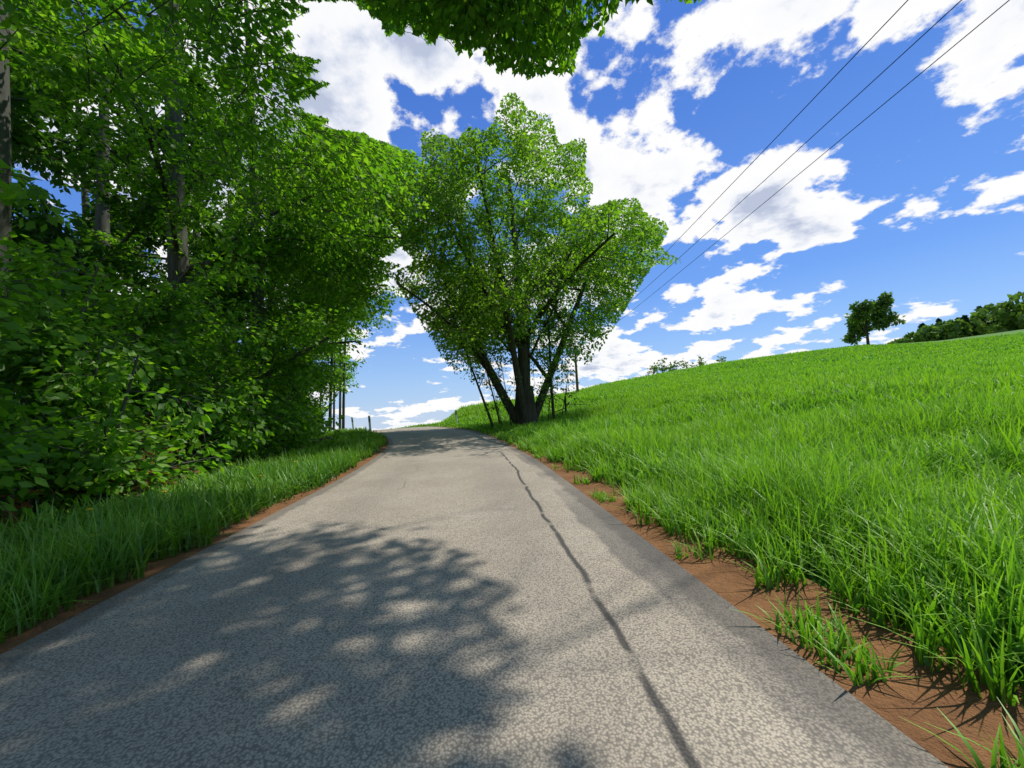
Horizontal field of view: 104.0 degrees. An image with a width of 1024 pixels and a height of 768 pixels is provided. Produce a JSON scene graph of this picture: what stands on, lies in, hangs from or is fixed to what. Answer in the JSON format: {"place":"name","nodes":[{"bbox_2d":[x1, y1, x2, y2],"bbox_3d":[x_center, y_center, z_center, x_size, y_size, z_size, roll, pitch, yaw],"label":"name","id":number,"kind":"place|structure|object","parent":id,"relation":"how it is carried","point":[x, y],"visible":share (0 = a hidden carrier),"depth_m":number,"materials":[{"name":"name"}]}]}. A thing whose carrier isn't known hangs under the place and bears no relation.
{"place":"outdoors","nodes":[
{"label":"outdoors","id":0,"kind":"place"},
{"bbox_2d":[0,445,374,561],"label":"verge grass","id":1,"kind":"structure","parent":0,"point":[248,490],"depth_m":4.93,"materials":[{"name":"green plant"}]},
{"bbox_2d":[0,427,948,767],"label":"road","id":2,"kind":"structure","parent":0,"point":[428,597],"depth_m":1.75,"materials":[{"name":"grey asphalt"}]},
{"bbox_2d":[0,329,1023,686],"bbox_3d":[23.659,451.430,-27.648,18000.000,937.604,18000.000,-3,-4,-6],"label":"ground","id":3,"kind":"structure","parent":0,"point":[820,583],"depth_m":2.33,"materials":[{"name":"green plant"}]},
{"bbox_2d":[0,476,43,530],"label":"bush","id":4,"kind":"object","parent":3,"relation":"on","point":[23,504],"visible":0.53,"depth_m":4.83,"materials":[{"name":"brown plant"}]},
{"bbox_2d":[0,242,63,501],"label":"forest shrub","id":5,"kind":"object","parent":3,"relation":"on","point":[13,245],"visible":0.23,"depth_m":6.46,"materials":[{"name":"green plant"}]},
{"bbox_2d":[0,159,102,531],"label":"forest shrub","id":6,"kind":"object","parent":3,"relation":"on","point":[15,445],"visible":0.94,"depth_m":4.57,"materials":[{"name":"green plant"}]},
{"bbox_2d":[0,0,123,503],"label":"tree","id":7,"kind":"object","parent":3,"relation":"on","point":[5,153],"visible":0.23,"depth_m":8.81,"materials":[{"name":"green plant"}]},
{"bbox_2d":[0,260,134,525],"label":"forest shrub","id":8,"kind":"object","parent":3,"relation":"on","point":[11,421],"visible":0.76,"depth_m":4.98,"materials":[{"name":"green plant"}]},
{"bbox_2d":[10,0,138,280],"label":"forest tree","id":9,"kind":"object","parent":3,"relation":"on","point":[16,103],"visible":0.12,"depth_m":15.15,"materials":[{"name":"green plant"}]},
{"bbox_2d":[10,16,145,354],"bbox_3d":[-28.677,-9.582,21.071,15.795,27.961,13.124,-3,-4,-6],"label":"forest tree","id":10,"kind":"object","parent":3,"relation":"on","point":[47,150],"visible":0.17,"depth_m":21.22,"materials":[{"name":"green plant"}]},
{"bbox_2d":[0,231,185,507],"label":"forest shrub","id":11,"kind":"object","parent":3,"relation":"on","point":[12,234],"visible":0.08,"depth_m":7.61,"materials":[{"name":"green plant"}]},
{"bbox_2d":[7,431,181,524],"bbox_3d":[-7.787,1.982,7.554,2.554,2.516,2.656,-3,-4,-6],"label":"bush","id":12,"kind":"object","parent":3,"relation":"on","point":[179,457],"visible":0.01,"depth_m":7.63,"materials":[{"name":"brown plant"}]},
{"bbox_2d":[0,298,200,525],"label":"forest shrub","id":13,"kind":"object","parent":3,"relation":"on","point":[45,335],"visible":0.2,"depth_m":6.11,"materials":[{"name":"green plant"}]},
{"bbox_2d":[14,417,209,523],"bbox_3d":[-6.687,1.871,6.439,2.954,2.770,1.683,0,-5,-41],"label":"bush","id":14,"kind":"object","parent":3,"relation":"on","point":[136,486],"visible":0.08,"depth_m":6.62,"materials":[{"name":"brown plant"}]},
{"bbox_2d":[15,73,223,336],"bbox_3d":[-31.167,-8.672,27.959,17.019,29.033,12.242,-3,-4,-6],"label":"forest tree","id":15,"kind":"object","parent":3,"relation":"on","point":[86,211],"visible":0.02,"depth_m":28.70,"materials":[{"name":"green plant"}]},
{"bbox_2d":[0,494,252,643],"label":"verge grass","id":16,"kind":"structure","parent":3,"relation":"on","point":[35,586],"depth_m":2.76,"materials":[{"name":"green plant"}]},
{"bbox_2d":[0,319,253,518],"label":"forest shrub","id":17,"kind":"object","parent":3,"relation":"on","point":[113,461],"visible":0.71,"depth_m":5.90,"materials":[{"name":"green plant"}]},
{"bbox_2d":[12,286,253,492],"bbox_3d":[-9.464,0.297,9.885,4.621,5.068,4.530,-6,-4,36],"label":"forest shrub","id":18,"kind":"object","parent":3,"relation":"on","point":[205,348],"visible":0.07,"depth_m":9.88,"materials":[{"name":"green plant"}]},
{"bbox_2d":[10,0,275,375],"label":"forest tree","id":19,"kind":"object","parent":3,"relation":"on","point":[99,217],"visible":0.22,"depth_m":17.73,"materials":[{"name":"green plant"}]},
{"bbox_2d":[0,236,299,520],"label":"forest shrub","id":20,"kind":"object","parent":3,"relation":"on","point":[160,307],"visible":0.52,"depth_m":8.17,"materials":[{"name":"green plant"}]},
{"bbox_2d":[129,415,217,492],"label":"bush","id":21,"kind":"object","parent":3,"relation":"on","point":[149,416],"visible":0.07,"depth_m":8.50,"materials":[{"name":"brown plant"}]},
{"bbox_2d":[0,438,388,654],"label":"soil verge","id":22,"kind":"structure","parent":3,"relation":"on","point":[62,616],"depth_m":2.92,"materials":[{"name":"brown soil"}]},
{"bbox_2d":[16,0,372,402],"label":"tree","id":23,"kind":"object","parent":3,"relation":"on","point":[143,268],"visible":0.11,"depth_m":18.36,"materials":[{"name":"green plant"}]},
{"bbox_2d":[122,316,274,483],"bbox_3d":[-7.366,0.575,8.858,3.806,4.153,3.071,0,-4,-38],"label":"forest shrub","id":24,"kind":"object","parent":3,"relation":"on","point":[222,433],"visible":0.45,"depth_m":9.04,"materials":[{"name":"green plant"}]},
{"bbox_2d":[139,330,261,456],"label":"forest shrub","id":25,"kind":"object","parent":3,"relation":"on","point":[232,351],"visible":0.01,"depth_m":13.49,"materials":[{"name":"green plant"}]},
{"bbox_2d":[136,191,266,342],"bbox_3d":[-26.132,-6.005,37.177,14.382,25.717,16.929,-4,-4,21],"label":"forest tree","id":26,"kind":"object","parent":3,"relation":"on","point":[189,242],"visible":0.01,"depth_m":35.55,"materials":[{"name":"green plant"}]},
{"bbox_2d":[0,0,405,450],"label":"tree","id":27,"kind":"object","parent":3,"relation":"on","point":[177,218],"visible":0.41,"depth_m":11.76,"materials":[{"name":"green plant"}]},
{"bbox_2d":[132,370,274,482],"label":"forest shrub","id":28,"kind":"object","parent":3,"relation":"on","point":[208,443],"visible":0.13,"depth_m":9.61,"materials":[{"name":"green plant"}]},
{"bbox_2d":[91,60,319,389],"bbox_3d":[-21.090,-8.408,26.968,15.186,26.027,13.241,-2,-4,-23],"label":"forest tree","id":29,"kind":"object","parent":3,"relation":"on","point":[151,243],"visible":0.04,"depth_m":27.65,"materials":[{"name":"green plant"}]},
{"bbox_2d":[128,296,283,442],"bbox_3d":[-9.719,0.098,12.606,5.135,5.939,3.897,-3,-4,-6],"label":"forest shrub","id":30,"kind":"object","parent":3,"relation":"on","point":[235,315],"visible":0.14,"depth_m":12.68,"materials":[{"name":"green plant"}]},
{"bbox_2d":[154,320,287,470],"bbox_3d":[-8.405,1.012,11.164,3.636,5.471,6.277,-3,-4,-6],"label":"forest shrub","id":31,"kind":"object","parent":3,"relation":"on","point":[228,344],"visible":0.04,"depth_m":11.55,"materials":[{"name":"green plant"}]},
{"bbox_2d":[0,0,470,317],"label":"tree","id":32,"kind":"object","parent":3,"relation":"on","point":[278,21],"depth_m":8.76,"materials":[{"name":"green plant"}]},
{"bbox_2d":[211,339,280,456],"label":"forest shrub","id":33,"kind":"object","parent":3,"relation":"on","point":[244,347],"visible":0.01,"depth_m":16.47,"materials":[{"name":"green plant"}]},
{"bbox_2d":[198,308,307,396],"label":"forest shrub","id":34,"kind":"object","parent":3,"relation":"on","point":[268,327],"visible":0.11,"depth_m":17.26,"materials":[{"name":"green plant"}]},
{"bbox_2d":[222,355,297,466],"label":"forest shrub","id":35,"kind":"object","parent":3,"relation":"on","point":[249,359],"visible":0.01,"depth_m":14.30,"materials":[{"name":"green plant"}]},
{"bbox_2d":[188,346,333,464],"bbox_3d":[-7.833,0.920,12.240,4.606,3.942,4.734,-3,-4,-6],"label":"forest shrub","id":36,"kind":"object","parent":3,"relation":"on","point":[272,449],"visible":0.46,"depth_m":11.82,"materials":[{"name":"green plant"}]},
{"bbox_2d":[188,352,348,465],"bbox_3d":[-8.278,1.012,13.113,4.174,4.108,4.045,-4,-4,19],"label":"forest shrub","id":37,"kind":"object","parent":3,"relation":"on","point":[313,386],"visible":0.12,"depth_m":13.13,"materials":[{"name":"green plant"}]},
{"bbox_2d":[182,109,367,392],"bbox_3d":[-16.017,-7.444,27.926,13.300,23.447,14.700,-4,-4,10],"label":"tree","id":38,"kind":"object","parent":3,"relation":"on","point":[204,244],"visible":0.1,"depth_m":24.53,"materials":[{"name":"green plant"}]},
{"bbox_2d":[236,352,321,437],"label":"forest shrub","id":39,"kind":"object","parent":3,"relation":"on","point":[295,391],"visible":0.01,"depth_m":18.34,"materials":[{"name":"green plant"}]},
{"bbox_2d":[241,350,317,458],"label":"forest shrub","id":40,"kind":"object","parent":3,"relation":"on","point":[303,403],"visible":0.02,"depth_m":16.47,"materials":[{"name":"green plant"}]},
{"bbox_2d":[265,368,329,439],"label":"forest shrub","id":41,"kind":"object","parent":3,"relation":"on","point":[316,400],"visible":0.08,"depth_m":17.06,"materials":[{"name":"green plant"}]},
{"bbox_2d":[270,375,335,452],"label":"forest shrub","id":42,"kind":"object","parent":3,"relation":"on","point":[304,414],"visible":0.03,"depth_m":16.47,"materials":[{"name":"green plant"}]},
{"bbox_2d":[242,428,387,465],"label":"verge grass","id":43,"kind":"structure","parent":3,"relation":"on","point":[368,439],"depth_m":13.05,"materials":[{"name":"green plant"}]},
{"bbox_2d":[283,334,351,414],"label":"tree","id":44,"kind":"object","parent":3,"relation":"on","point":[337,369],"visible":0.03,"depth_m":26.82,"materials":[{"name":"green plant"}]},
{"bbox_2d":[309,402,327,438],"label":"forest shrub","id":45,"kind":"object","parent":3,"relation":"on","point":[318,407],"visible":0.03,"depth_m":21.53,"materials":[{"name":"green plant"}]},
{"bbox_2d":[297,436,343,448],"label":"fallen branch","id":46,"kind":"object","parent":3,"relation":"on","point":[326,437],"visible":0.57,"depth_m":13.82,"materials":[{"name":"brown wood"}]},
{"bbox_2d":[304,248,349,429],"bbox_3d":[-13.010,-4.470,30.436,4.612,16.592,4.706,-6,-5,42],"label":"young forest tree","id":47,"kind":"object","parent":3,"relation":"on","point":[343,405],"visible":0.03,"depth_m":30.31,"materials":[{"name":"green plant"}]},
{"bbox_2d":[313,357,350,414],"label":"young forest tree","id":48,"kind":"object","parent":3,"relation":"on","point":[335,383],"visible":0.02,"depth_m":39.87,"materials":[{"name":"green plant"}]},
{"bbox_2d":[314,338,358,428],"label":"young forest tree","id":49,"kind":"object","parent":3,"relation":"on","point":[347,376],"visible":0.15,"depth_m":33.22,"materials":[{"name":"green plant"}]},
{"bbox_2d":[314,253,360,430],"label":"young forest tree","id":50,"kind":"object","parent":3,"relation":"on","point":[330,389],"visible":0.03,"depth_m":26.24,"materials":[{"name":"green plant"}]},
{"bbox_2d":[319,337,366,428],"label":"young forest tree","id":51,"kind":"object","parent":3,"relation":"on","point":[334,393],"visible":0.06,"depth_m":36.01,"materials":[{"name":"green plant"}]},
{"bbox_2d":[320,426,367,437],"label":"verge grass","id":52,"kind":"structure","parent":3,"relation":"on","point":[351,429],"depth_m":24.30,"materials":[{"name":"green plant"}]},
{"bbox_2d":[368,416,370,430],"bbox_3d":[-8.030,2.487,22.632,0.121,1.400,0.084,-5,-1,-26],"label":"delineator post","id":53,"kind":"object","parent":3,"relation":"on","point":[369,420],"visible":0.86,"depth_m":22.60,"materials":[{"name":"white plastic"}]},
{"bbox_2d":[432,298,495,426],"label":"sapling","id":54,"kind":"object","parent":3,"relation":"on","point":[484,403],"visible":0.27,"depth_m":20.26,"materials":[{"name":"green plant"}]},
{"bbox_2d":[470,343,502,425],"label":"sapling","id":55,"kind":"object","parent":3,"relation":"on","point":[479,378],"visible":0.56,"depth_m":20.89,"materials":[{"name":"green plant"}]},
{"bbox_2d":[482,375,510,426],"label":"sapling","id":56,"kind":"object","parent":3,"relation":"on","point":[499,393],"visible":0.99,"depth_m":19.64,"materials":[{"name":"green plant"}]},
{"bbox_2d":[490,353,523,425],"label":"sapling","id":57,"kind":"object","parent":3,"relation":"on","point":[505,361],"visible":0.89,"depth_m":19.70,"materials":[{"name":"green plant"}]},
{"bbox_2d":[376,93,680,425],"bbox_3d":[1.930,-6.139,20.668,17.941,16.989,17.181,-3,-4,-6],"label":"tree","id":58,"kind":"object","parent":3,"relation":"on","point":[480,299],"visible":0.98,"depth_m":17.68,"materials":[{"name":"green plant"}]},
{"bbox_2d":[530,373,553,421],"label":"sapling","id":59,"kind":"object","parent":3,"relation":"on","point":[542,394],"visible":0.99,"depth_m":19.68,"materials":[{"name":"green plant"}]},
{"bbox_2d":[538,358,562,418],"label":"sapling","id":60,"kind":"object","parent":3,"relation":"on","point":[550,373],"visible":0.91,"depth_m":20.30,"materials":[{"name":"green plant"}]},
{"bbox_2d":[517,249,584,419],"bbox_3d":[1.896,-2.619,21.621,3.642,9.337,2.998,-3,-4,-6],"label":"sapling","id":61,"kind":"object","parent":3,"relation":"on","point":[552,395],"visible":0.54,"depth_m":21.28,"materials":[{"name":"green plant"}]},
{"bbox_2d":[552,362,578,417],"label":"sapling","id":62,"kind":"object","parent":3,"relation":"on","point":[565,390],"visible":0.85,"depth_m":20.67,"materials":[{"name":"green plant"}]},
{"bbox_2d":[574,352,578,391],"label":"power pole","id":63,"kind":"object","parent":3,"relation":"on","point":[577,384],"visible":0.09,"depth_m":44.72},
{"bbox_2d":[585,0,1009,347],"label":"power line wires","id":64,"kind":"object","parent":63,"relation":"attached to","point":[826,123],"visible":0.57,"depth_m":10.92,"materials":[{"name":"black metal"}]},
{"bbox_2d":[645,362,660,375],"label":"bush","id":65,"kind":"object","parent":3,"relation":"on","point":[653,369],"visible":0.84,"depth_m":105.40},
{"bbox_2d":[654,358,671,372],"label":"bush","id":66,"kind":"object","parent":3,"relation":"on","point":[662,369],"visible":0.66,"depth_m":107.86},
{"bbox_2d":[668,360,682,370],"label":"bush","id":67,"kind":"object","parent":3,"relation":"on","point":[671,367],"visible":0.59,"depth_m":109.03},
{"bbox_2d":[681,360,694,367],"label":"bush","id":68,"kind":"object","parent":3,"relation":"on","point":[686,366],"visible":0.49,"depth_m":111.20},
{"bbox_2d":[695,356,705,365],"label":"bush","id":69,"kind":"object","parent":3,"relation":"on","point":[700,362],"visible":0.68,"depth_m":111.83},
{"bbox_2d":[716,356,726,361],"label":"bush","id":70,"kind":"object","parent":3,"relation":"on","point":[718,360],"visible":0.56,"depth_m":124.33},
{"bbox_2d":[429,426,1023,767],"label":"soil verge","id":71,"kind":"structure","parent":3,"relation":"on","point":[922,696],"depth_m":1.56,"materials":[{"name":"brown soil"}]},
{"bbox_2d":[840,291,905,344],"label":"tree","id":72,"kind":"object","parent":3,"relation":"on","point":[863,316],"visible":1,"depth_m":100.03,"materials":[{"name":"green plant"}]},
{"bbox_2d":[917,305,990,341],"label":"bushes","id":73,"kind":"object","parent":3,"relation":"on","point":[964,317],"visible":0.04,"depth_m":154.21,"materials":[{"name":"green plant"}]},
{"bbox_2d":[887,291,1023,343],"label":"forest","id":74,"kind":"object","parent":3,"relation":"on","point":[1008,315],"depth_m":147.47,"materials":[{"name":"green plant"}]},
{"bbox_2d":[12,0,1023,431],"label":"sky","id":75,"kind":"structure","parent":0,"point":[921,203],"materials":[{"name":"blue"}]},
{"bbox_2d":[350,0,700,79],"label":"tree branch","id":76,"kind":"object","parent":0,"point":[446,14],"depth_m":7.25,"materials":[{"name":"green plant"}]},
{"bbox_2d":[391,348,1023,428],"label":"grass","id":77,"kind":"structure","parent":0,"point":[692,380],"depth_m":29.57,"materials":[{"name":"green plant"}]},
{"bbox_2d":[237,0,428,360],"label":"tree","id":78,"kind":"object","parent":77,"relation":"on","point":[380,310],"depth_m":21.58,"materials":[{"name":"green plant"}]},
{"bbox_2d":[456,360,1023,445],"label":"grass","id":79,"kind":"structure","parent":0,"point":[679,406],"depth_m":12.47,"materials":[{"name":"green plant"}]},
{"bbox_2d":[550,396,590,417],"bbox_3d":[3.418,1.391,21.941,2.836,1.482,0.186,-2,-4,-12],"label":"fence post","id":80,"kind":"object","parent":79,"relation":"on","point":[565,408],"visible":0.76,"depth_m":21.82,"materials":[{"name":"brown wood"}]},
{"bbox_2d":[516,383,1023,494],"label":"grass","id":81,"kind":"structure","parent":0,"point":[981,434],"depth_m":5.75,"materials":[{"name":"green plant"}]},
{"bbox_2d":[550,332,1023,394],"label":"grass","id":82,"kind":"structure","parent":0,"point":[958,347],"depth_m":61.98,"materials":[{"name":"green plant"}]},
{"bbox_2d":[585,431,1023,767],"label":"grass","id":83,"kind":"structure","parent":0,"point":[908,522],"depth_m":2.25,"materials":[{"name":"green plant"}]}
]}

